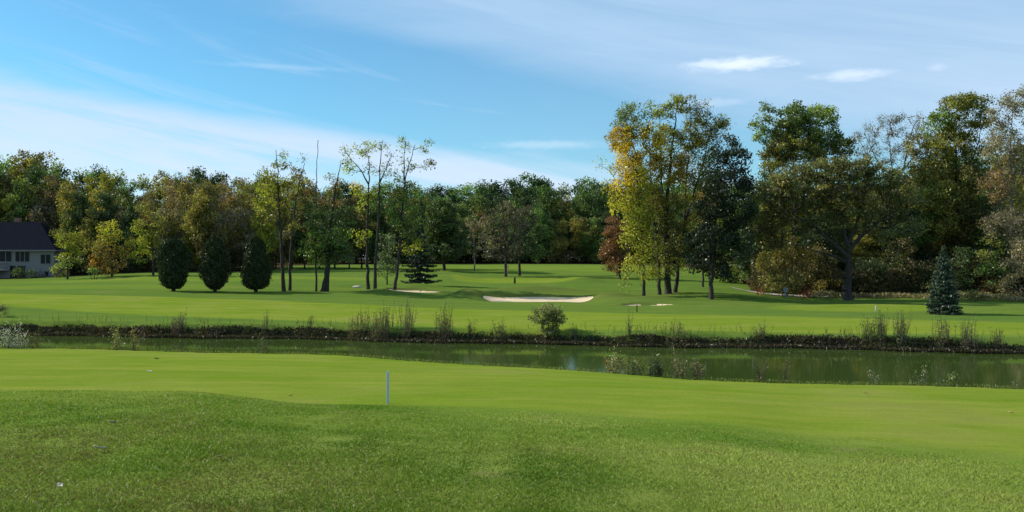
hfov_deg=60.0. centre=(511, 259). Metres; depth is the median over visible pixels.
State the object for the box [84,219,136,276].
broadleaf tree
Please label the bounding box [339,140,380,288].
broadleaf tree
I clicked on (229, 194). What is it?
woodland tree
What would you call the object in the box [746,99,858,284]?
broadleaf tree
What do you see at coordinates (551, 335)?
dry reeds
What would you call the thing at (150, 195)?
woodland tree
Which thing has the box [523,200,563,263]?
woodland tree
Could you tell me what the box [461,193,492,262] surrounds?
woodland tree
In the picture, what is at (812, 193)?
woodland tree
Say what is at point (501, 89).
sky
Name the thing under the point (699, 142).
broadleaf tree
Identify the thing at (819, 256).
bush
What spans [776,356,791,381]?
weed clump
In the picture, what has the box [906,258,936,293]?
bush
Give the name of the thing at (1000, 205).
woodland tree
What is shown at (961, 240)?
woodland tree
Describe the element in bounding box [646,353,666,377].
weed clump
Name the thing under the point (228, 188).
woodland tree
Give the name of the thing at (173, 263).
oval evergreen
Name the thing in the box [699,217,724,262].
woodland tree
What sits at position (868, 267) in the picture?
bush
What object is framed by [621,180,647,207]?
woodland tree
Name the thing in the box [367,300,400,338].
weed clump
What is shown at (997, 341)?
weed clump
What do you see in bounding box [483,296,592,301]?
sand bunker
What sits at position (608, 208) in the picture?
woodland tree
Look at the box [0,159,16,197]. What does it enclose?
woodland tree
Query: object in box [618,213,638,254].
woodland tree
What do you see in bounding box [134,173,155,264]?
woodland tree
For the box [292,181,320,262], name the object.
woodland tree
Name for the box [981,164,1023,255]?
woodland tree
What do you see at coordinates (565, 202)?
woodland tree
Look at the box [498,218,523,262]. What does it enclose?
woodland tree
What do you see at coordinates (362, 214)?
woodland tree
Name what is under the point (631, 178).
broadleaf tree
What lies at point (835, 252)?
woodland tree
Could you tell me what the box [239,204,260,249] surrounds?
woodland tree
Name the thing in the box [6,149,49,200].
woodland tree
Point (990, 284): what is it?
bush
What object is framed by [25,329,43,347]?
weed clump
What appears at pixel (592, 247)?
woodland tree
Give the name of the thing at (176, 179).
woodland tree
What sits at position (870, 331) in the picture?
weed clump
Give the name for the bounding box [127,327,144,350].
weed clump
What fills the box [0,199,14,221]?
woodland tree
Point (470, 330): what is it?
weed clump
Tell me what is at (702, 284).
broadleaf tree
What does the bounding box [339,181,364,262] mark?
woodland tree
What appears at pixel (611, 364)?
weed clump
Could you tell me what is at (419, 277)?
conifer tree
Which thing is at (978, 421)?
ground
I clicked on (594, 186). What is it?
woodland tree
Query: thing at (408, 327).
weed clump
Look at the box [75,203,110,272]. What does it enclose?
woodland tree
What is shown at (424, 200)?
woodland tree
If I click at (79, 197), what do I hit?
woodland tree
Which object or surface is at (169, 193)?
woodland tree
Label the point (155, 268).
undergrowth
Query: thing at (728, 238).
broadleaf tree
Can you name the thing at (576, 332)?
weed clump
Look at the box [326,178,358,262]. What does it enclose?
woodland tree
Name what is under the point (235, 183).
woodland tree
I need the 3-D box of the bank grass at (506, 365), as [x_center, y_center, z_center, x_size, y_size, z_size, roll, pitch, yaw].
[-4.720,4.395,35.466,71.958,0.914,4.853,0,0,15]
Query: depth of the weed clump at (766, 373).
29.72 m
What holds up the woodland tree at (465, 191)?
on the ground at (978, 421)
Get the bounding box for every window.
[0,251,11,261]
[15,251,29,261]
[40,254,50,263]
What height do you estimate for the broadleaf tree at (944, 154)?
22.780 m
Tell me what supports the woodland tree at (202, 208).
on the ground at (978, 421)
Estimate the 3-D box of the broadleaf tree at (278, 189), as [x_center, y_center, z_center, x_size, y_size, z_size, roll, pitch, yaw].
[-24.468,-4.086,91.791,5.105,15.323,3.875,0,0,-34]
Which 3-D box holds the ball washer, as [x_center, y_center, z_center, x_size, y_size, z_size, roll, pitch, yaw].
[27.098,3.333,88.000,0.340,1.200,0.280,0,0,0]
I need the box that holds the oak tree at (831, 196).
[743,153,929,299]
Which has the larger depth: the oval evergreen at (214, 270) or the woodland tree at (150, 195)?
the woodland tree at (150, 195)
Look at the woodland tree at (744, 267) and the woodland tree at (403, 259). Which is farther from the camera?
the woodland tree at (403, 259)
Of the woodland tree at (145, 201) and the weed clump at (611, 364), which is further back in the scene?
the woodland tree at (145, 201)
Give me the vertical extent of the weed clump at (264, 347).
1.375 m
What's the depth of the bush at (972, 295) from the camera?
84.13 m
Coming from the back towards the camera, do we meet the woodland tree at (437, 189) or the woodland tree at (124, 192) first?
the woodland tree at (437, 189)
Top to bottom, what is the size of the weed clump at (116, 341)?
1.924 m
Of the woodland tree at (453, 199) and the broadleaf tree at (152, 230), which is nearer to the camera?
the broadleaf tree at (152, 230)
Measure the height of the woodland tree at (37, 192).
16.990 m
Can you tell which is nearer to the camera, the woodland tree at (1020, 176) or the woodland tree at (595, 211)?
the woodland tree at (1020, 176)
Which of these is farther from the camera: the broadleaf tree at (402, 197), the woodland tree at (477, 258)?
the woodland tree at (477, 258)
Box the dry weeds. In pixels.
[805,289,1023,301]
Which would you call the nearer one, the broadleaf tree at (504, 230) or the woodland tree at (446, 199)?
the broadleaf tree at (504, 230)
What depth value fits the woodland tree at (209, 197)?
149.48 m
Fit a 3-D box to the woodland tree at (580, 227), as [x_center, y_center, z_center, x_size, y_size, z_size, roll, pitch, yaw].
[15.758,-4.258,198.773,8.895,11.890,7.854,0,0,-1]
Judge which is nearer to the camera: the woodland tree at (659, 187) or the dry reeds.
the dry reeds
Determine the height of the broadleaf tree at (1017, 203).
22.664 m
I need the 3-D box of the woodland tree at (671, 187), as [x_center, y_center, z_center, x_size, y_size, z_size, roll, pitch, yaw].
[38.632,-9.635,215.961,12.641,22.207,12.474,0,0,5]
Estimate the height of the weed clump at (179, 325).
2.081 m
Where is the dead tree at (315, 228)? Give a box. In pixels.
[307,144,324,291]
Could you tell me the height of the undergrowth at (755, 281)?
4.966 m
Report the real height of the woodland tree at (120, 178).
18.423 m
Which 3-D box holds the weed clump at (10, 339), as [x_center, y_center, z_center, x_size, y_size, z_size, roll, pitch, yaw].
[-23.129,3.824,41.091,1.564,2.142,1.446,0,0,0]
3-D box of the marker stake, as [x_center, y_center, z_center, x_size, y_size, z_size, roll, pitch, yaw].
[-2.648,2.773,18.900,0.054,0.804,0.054,0,0,0]
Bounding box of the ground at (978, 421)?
[0,259,1023,511]
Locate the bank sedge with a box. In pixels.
[0,323,1023,353]
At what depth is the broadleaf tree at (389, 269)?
103.46 m
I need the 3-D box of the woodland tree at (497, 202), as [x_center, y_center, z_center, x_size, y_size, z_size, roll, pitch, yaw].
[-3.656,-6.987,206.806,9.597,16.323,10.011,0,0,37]
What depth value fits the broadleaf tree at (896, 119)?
101.91 m
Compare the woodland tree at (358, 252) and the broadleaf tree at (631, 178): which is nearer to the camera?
the broadleaf tree at (631, 178)
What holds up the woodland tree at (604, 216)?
on the ground at (978, 421)
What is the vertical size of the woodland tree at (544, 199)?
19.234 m
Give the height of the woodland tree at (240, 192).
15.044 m
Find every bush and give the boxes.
[0,304,13,316]
[10,265,26,277]
[25,268,47,277]
[49,263,68,277]
[87,266,99,279]
[527,303,567,336]
[752,226,816,295]
[793,242,851,295]
[799,284,812,297]
[851,255,888,294]
[875,237,926,293]
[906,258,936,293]
[935,245,976,292]
[958,289,989,300]
[971,233,1011,293]
[994,235,1023,297]
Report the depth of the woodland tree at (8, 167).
160.65 m
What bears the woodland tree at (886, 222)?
on the ground at (978, 421)
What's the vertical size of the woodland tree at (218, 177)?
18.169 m
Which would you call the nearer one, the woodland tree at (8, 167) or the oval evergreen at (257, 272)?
the oval evergreen at (257, 272)
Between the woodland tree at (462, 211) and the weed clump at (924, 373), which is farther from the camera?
the woodland tree at (462, 211)
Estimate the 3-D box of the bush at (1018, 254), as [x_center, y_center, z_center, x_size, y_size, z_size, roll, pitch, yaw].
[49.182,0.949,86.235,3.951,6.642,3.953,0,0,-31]
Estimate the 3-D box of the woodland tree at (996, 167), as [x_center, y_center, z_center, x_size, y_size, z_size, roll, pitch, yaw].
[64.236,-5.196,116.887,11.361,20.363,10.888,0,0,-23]
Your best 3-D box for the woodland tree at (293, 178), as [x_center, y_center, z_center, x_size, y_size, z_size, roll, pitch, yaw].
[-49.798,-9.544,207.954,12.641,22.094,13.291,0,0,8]
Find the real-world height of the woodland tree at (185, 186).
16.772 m
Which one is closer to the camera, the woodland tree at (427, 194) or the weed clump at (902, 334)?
the weed clump at (902, 334)
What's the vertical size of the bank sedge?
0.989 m
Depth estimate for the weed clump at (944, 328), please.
48.57 m
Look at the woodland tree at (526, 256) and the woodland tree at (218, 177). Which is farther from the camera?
the woodland tree at (526, 256)
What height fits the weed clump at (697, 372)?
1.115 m
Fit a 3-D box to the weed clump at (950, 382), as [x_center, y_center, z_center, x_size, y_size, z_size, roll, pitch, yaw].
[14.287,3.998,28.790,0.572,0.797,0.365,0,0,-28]
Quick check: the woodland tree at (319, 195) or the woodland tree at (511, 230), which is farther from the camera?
the woodland tree at (511, 230)
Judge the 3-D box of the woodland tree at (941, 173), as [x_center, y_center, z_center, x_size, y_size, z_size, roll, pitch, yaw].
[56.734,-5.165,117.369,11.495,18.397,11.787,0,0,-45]
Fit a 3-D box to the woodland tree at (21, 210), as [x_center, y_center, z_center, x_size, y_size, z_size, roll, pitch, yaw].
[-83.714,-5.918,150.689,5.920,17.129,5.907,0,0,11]
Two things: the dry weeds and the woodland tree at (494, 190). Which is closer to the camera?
the dry weeds
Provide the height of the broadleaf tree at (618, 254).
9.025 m
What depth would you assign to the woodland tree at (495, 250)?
198.49 m
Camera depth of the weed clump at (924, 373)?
29.00 m
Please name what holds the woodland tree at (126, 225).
on the ground at (978, 421)
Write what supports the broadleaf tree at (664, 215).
on the ground at (978, 421)
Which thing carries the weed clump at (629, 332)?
on the ground at (978, 421)
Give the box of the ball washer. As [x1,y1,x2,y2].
[783,287,786,297]
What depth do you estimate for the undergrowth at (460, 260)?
203.38 m
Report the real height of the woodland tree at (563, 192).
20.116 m
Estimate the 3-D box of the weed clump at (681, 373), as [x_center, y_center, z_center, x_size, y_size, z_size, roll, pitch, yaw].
[5.777,3.774,30.649,0.788,1.810,0.850,0,0,0]
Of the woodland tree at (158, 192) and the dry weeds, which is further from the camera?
the woodland tree at (158, 192)
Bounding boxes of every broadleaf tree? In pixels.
[51,230,85,278]
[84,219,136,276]
[127,202,170,274]
[252,149,299,290]
[273,153,318,290]
[297,164,357,291]
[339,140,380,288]
[364,140,398,288]
[376,233,400,284]
[381,136,436,289]
[418,198,474,270]
[461,212,491,270]
[482,198,530,276]
[503,204,547,275]
[593,137,667,295]
[597,216,634,278]
[603,97,670,294]
[645,91,695,293]
[671,95,731,292]
[682,132,762,299]
[689,188,718,286]
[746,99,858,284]
[852,111,933,224]
[902,90,1001,271]
[974,84,1023,286]
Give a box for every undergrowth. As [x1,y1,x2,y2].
[68,239,265,273]
[272,234,733,262]
[750,252,1023,296]
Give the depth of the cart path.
94.11 m
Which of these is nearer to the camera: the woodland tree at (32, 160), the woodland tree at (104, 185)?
the woodland tree at (104, 185)
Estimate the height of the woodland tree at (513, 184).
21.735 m
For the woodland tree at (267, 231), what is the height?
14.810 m
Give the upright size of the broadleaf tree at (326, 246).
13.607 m
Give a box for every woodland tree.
[0,154,21,192]
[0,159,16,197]
[0,162,54,221]
[0,170,21,219]
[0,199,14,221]
[3,174,34,221]
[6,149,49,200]
[7,150,57,180]
[14,179,58,226]
[26,173,62,230]
[33,169,65,224]
[46,157,70,204]
[49,182,83,268]
[54,174,88,230]
[61,190,96,273]
[71,168,91,194]
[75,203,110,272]
[80,163,120,193]
[83,177,99,222]
[85,190,126,269]
[86,172,125,230]
[104,169,137,206]
[111,197,128,261]
[116,178,142,266]
[117,202,153,271]
[132,183,159,264]
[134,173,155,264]
[137,199,156,270]
[143,169,171,212]
[148,179,179,245]
[152,172,190,225]
[155,215,169,265]
[162,177,180,234]
[166,193,195,265]
[173,165,221,218]
[174,173,198,236]
[179,200,209,270]
[184,176,232,271]
[192,180,221,268]
[194,196,229,261]
[207,170,230,205]
[211,182,241,260]
[217,177,237,213]
[219,196,248,270]
[224,177,254,267]
[226,176,255,266]
[236,185,264,269]
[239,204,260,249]
[246,183,284,254]
[252,172,272,261]
[263,177,296,269]
[277,204,311,268]
[282,172,317,262]
[285,196,317,268]
[287,200,305,263]
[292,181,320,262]
[295,215,307,263]
[301,192,329,267]
[317,186,351,268]
[321,185,328,198]
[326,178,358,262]
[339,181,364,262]
[339,197,365,268]
[342,210,360,263]
[351,191,377,267]
[360,201,394,260]
[361,181,397,262]
[369,198,393,263]
[379,189,418,267]
[391,198,420,263]
[398,197,426,264]
[400,184,427,259]
[411,196,435,268]
[423,186,439,259]
[428,183,447,260]
[433,195,460,262]
[441,185,467,261]
[446,214,467,263]
[447,182,485,260]
[453,200,476,261]
[460,214,489,262]
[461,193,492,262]
[470,178,492,204]
[472,179,516,261]
[480,220,504,262]
[481,195,506,234]
[490,177,523,207]
[491,195,524,262]
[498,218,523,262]
[507,214,533,262]
[513,184,550,262]
[514,171,553,261]
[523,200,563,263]
[530,175,561,206]
[532,185,570,262]
[544,218,570,263]
[552,194,573,262]
[553,182,573,211]
[562,178,593,261]
[562,192,599,262]
[564,214,598,262]
[574,189,607,261]
[575,176,608,259]
[576,216,610,263]
[589,210,630,261]
[594,187,624,260]
[600,179,616,202]
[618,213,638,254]
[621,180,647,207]
[630,210,656,263]
[643,179,670,208]
[650,217,669,261]
[660,178,687,200]
[660,186,693,262]
[669,214,691,261]
[683,207,711,263]
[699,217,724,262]
[707,179,767,283]
[730,201,786,280]
[745,169,800,274]
[756,185,815,286]
[797,173,835,216]
[797,214,853,290]
[806,168,871,240]
[806,182,850,284]
[831,187,891,267]
[844,222,887,289]
[862,189,908,254]
[875,203,946,287]
[888,175,920,223]
[895,183,936,237]
[917,158,981,222]
[921,192,982,272]
[941,150,999,196]
[944,194,1021,289]
[954,174,1007,218]
[977,184,1023,288]
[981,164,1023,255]
[986,144,1022,187]
[1006,163,1023,286]
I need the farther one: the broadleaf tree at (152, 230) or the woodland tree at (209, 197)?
the woodland tree at (209, 197)
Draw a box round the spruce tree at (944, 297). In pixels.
[925,245,964,314]
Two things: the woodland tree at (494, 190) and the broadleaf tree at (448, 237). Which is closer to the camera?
the broadleaf tree at (448, 237)
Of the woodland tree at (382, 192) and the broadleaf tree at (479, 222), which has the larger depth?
the woodland tree at (382, 192)
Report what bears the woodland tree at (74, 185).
on the ground at (978, 421)
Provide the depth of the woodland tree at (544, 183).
215.68 m
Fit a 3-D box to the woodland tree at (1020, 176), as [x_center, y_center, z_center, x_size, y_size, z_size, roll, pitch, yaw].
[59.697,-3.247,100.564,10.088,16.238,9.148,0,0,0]
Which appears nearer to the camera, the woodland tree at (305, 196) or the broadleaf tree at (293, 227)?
the broadleaf tree at (293, 227)
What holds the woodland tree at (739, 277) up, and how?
on the ground at (978, 421)
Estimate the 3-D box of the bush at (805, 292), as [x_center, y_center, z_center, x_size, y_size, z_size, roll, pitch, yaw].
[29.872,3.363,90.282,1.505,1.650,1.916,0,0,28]
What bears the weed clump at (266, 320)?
on the ground at (978, 421)
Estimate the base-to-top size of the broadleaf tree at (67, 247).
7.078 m
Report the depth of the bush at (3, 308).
62.23 m
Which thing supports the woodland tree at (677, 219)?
on the ground at (978, 421)
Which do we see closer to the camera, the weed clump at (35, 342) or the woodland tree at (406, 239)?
the weed clump at (35, 342)
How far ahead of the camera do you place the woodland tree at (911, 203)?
104.62 m
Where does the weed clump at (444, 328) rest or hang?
on the ground at (978, 421)
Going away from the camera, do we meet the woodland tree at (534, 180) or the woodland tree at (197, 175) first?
the woodland tree at (197, 175)
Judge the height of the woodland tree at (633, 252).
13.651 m
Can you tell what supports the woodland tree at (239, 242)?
on the ground at (978, 421)
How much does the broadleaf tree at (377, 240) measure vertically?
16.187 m
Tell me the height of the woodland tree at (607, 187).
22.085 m
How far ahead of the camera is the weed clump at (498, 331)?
53.37 m
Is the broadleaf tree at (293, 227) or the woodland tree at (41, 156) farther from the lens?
the woodland tree at (41, 156)
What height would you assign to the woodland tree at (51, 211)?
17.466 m
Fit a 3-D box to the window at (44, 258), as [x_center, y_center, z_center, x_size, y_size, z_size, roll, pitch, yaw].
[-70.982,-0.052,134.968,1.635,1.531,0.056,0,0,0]
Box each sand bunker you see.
[389,289,433,292]
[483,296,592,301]
[626,304,671,305]
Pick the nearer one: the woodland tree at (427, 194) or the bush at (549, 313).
the bush at (549, 313)
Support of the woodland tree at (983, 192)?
on the ground at (978, 421)
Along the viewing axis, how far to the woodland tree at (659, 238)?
197.24 m
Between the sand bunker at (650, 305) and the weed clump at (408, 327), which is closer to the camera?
the weed clump at (408, 327)
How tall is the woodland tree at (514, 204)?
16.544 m
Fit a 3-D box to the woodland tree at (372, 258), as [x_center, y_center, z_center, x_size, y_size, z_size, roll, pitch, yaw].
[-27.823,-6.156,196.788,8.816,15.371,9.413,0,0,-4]
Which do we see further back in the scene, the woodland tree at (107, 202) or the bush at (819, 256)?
the woodland tree at (107, 202)
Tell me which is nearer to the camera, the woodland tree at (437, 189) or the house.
the house
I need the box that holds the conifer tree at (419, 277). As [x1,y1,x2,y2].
[400,227,441,283]
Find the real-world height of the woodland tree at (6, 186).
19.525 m
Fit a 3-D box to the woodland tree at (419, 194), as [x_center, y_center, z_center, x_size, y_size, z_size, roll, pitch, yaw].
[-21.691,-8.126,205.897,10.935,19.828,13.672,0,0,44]
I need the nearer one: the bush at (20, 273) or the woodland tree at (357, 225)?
the bush at (20, 273)
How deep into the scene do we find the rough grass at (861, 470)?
7.79 m
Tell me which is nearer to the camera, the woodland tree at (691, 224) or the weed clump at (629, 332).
the weed clump at (629, 332)
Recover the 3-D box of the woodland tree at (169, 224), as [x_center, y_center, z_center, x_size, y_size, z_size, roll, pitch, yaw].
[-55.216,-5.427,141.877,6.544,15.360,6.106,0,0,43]
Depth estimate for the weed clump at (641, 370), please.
31.60 m
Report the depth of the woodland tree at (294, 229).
153.24 m
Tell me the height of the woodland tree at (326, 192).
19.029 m
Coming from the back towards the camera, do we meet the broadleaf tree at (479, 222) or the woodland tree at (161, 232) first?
the broadleaf tree at (479, 222)
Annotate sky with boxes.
[0,0,1023,257]
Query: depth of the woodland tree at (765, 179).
115.01 m
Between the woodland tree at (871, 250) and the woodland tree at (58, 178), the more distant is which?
the woodland tree at (58, 178)
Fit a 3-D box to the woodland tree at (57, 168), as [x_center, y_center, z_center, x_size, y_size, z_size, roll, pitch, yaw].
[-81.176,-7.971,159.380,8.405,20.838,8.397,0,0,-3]
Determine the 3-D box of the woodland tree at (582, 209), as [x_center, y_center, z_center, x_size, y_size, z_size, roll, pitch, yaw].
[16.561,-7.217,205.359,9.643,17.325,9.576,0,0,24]
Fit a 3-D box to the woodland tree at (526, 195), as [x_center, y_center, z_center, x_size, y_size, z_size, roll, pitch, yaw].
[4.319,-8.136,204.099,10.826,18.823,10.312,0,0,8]
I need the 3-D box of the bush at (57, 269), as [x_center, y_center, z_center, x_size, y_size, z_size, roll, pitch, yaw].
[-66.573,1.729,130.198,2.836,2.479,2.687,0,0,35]
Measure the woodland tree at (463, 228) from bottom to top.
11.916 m
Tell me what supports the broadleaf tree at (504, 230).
on the ground at (978, 421)
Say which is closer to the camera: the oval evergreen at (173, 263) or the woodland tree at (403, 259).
the oval evergreen at (173, 263)
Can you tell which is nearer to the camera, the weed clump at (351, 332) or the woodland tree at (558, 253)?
the weed clump at (351, 332)
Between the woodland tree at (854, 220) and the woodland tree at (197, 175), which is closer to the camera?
the woodland tree at (854, 220)
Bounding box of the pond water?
[0,335,1023,388]
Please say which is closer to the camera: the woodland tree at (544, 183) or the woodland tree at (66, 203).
the woodland tree at (66, 203)
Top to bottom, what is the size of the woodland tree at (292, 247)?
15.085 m
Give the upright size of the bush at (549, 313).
2.363 m
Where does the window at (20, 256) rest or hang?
in the house
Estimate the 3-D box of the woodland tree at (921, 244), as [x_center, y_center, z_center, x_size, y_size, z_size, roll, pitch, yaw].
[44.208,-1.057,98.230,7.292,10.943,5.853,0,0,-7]
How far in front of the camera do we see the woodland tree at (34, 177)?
154.59 m
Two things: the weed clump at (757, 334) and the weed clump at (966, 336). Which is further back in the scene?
the weed clump at (757, 334)
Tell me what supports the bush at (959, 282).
on the ground at (978, 421)
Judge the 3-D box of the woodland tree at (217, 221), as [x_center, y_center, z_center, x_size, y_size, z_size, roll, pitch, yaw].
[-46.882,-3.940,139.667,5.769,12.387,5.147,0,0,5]
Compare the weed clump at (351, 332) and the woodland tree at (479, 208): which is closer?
the weed clump at (351, 332)
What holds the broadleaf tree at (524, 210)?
on the ground at (978, 421)
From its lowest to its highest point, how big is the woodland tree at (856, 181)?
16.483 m
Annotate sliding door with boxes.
[9,265,25,277]
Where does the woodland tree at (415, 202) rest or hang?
on the ground at (978, 421)
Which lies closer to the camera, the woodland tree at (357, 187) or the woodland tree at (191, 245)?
the woodland tree at (191, 245)
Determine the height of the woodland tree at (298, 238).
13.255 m
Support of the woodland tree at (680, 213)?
on the ground at (978, 421)
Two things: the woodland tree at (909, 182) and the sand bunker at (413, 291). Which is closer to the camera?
the sand bunker at (413, 291)
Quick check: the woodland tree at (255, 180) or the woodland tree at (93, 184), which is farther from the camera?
the woodland tree at (255, 180)
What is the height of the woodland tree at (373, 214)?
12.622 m
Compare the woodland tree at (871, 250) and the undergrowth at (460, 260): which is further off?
the undergrowth at (460, 260)
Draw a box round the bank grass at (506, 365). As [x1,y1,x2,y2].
[0,345,1023,388]
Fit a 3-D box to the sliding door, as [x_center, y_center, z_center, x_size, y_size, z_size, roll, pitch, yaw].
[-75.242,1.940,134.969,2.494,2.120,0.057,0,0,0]
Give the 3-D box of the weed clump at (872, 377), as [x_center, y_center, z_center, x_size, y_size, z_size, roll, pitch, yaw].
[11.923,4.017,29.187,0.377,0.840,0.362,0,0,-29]
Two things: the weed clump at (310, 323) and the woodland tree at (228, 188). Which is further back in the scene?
the woodland tree at (228, 188)
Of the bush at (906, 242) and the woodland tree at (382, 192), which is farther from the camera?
the woodland tree at (382, 192)
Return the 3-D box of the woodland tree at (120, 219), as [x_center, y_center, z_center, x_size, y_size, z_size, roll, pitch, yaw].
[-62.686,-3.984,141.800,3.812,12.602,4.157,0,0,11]
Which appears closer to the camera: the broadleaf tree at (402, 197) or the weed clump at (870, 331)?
the weed clump at (870, 331)
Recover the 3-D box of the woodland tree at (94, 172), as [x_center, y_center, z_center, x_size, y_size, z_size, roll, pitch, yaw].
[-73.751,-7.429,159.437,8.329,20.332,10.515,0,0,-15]
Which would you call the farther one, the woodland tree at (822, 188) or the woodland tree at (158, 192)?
the woodland tree at (158, 192)
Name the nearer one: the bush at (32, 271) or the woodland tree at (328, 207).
the bush at (32, 271)
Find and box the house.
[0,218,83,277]
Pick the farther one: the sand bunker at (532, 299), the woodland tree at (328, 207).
the woodland tree at (328, 207)
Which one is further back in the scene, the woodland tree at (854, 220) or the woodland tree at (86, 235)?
the woodland tree at (86, 235)
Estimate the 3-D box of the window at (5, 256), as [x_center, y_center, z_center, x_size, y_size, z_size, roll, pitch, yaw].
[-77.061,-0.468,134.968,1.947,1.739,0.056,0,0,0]
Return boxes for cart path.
[732,287,903,296]
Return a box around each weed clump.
[0,319,28,348]
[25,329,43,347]
[108,323,124,349]
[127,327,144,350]
[171,306,186,333]
[257,331,269,353]
[262,309,269,330]
[303,315,314,334]
[347,305,369,337]
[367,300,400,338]
[394,296,416,338]
[434,301,454,338]
[465,319,476,337]
[489,316,510,338]
[567,324,580,340]
[603,345,623,373]
[623,349,647,375]
[625,306,633,336]
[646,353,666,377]
[662,318,687,344]
[667,342,688,378]
[690,355,706,379]
[751,319,766,341]
[752,357,767,382]
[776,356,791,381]
[858,314,876,346]
[867,369,878,384]
[872,306,888,345]
[892,309,912,346]
[909,377,917,385]
[914,365,928,385]
[929,312,951,348]
[943,371,960,386]
[953,313,984,349]
[988,327,1005,348]
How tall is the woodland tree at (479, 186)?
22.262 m
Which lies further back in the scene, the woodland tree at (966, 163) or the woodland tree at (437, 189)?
the woodland tree at (437, 189)
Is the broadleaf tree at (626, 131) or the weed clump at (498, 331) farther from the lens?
the broadleaf tree at (626, 131)
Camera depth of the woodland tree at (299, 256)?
192.90 m
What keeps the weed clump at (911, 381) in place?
on the ground at (978, 421)
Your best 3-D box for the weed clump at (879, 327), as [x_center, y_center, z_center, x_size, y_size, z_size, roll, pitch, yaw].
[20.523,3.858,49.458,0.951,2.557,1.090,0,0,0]
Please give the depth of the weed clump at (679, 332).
51.18 m
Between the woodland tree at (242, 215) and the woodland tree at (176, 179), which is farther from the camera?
the woodland tree at (176, 179)
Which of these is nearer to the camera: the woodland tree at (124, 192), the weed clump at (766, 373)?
the weed clump at (766, 373)
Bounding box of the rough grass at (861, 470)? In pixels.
[0,389,1023,511]
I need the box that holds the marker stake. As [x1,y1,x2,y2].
[386,371,388,403]
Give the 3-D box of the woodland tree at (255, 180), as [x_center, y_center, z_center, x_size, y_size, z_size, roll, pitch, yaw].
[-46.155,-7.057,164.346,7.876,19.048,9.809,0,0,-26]
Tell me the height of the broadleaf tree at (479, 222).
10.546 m
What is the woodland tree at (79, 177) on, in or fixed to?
on the ground at (978, 421)
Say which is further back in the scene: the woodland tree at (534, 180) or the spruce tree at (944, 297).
the woodland tree at (534, 180)
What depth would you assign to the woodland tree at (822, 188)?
104.18 m
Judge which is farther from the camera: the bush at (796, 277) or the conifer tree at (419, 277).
the conifer tree at (419, 277)
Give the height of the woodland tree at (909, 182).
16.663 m
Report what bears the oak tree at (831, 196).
on the ground at (978, 421)
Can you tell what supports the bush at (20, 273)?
on the ground at (978, 421)
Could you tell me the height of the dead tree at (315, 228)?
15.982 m
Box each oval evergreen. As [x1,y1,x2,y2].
[153,238,195,290]
[196,235,233,291]
[238,236,272,291]
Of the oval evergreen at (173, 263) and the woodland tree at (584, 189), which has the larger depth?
the woodland tree at (584, 189)
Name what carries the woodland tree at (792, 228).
on the ground at (978, 421)
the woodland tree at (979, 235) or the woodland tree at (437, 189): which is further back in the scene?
the woodland tree at (437, 189)
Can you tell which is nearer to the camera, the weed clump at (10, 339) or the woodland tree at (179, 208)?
the weed clump at (10, 339)
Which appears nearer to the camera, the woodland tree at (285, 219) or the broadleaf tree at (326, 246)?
the broadleaf tree at (326, 246)
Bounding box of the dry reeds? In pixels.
[3,314,1020,348]
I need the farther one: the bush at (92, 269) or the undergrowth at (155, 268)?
the undergrowth at (155, 268)

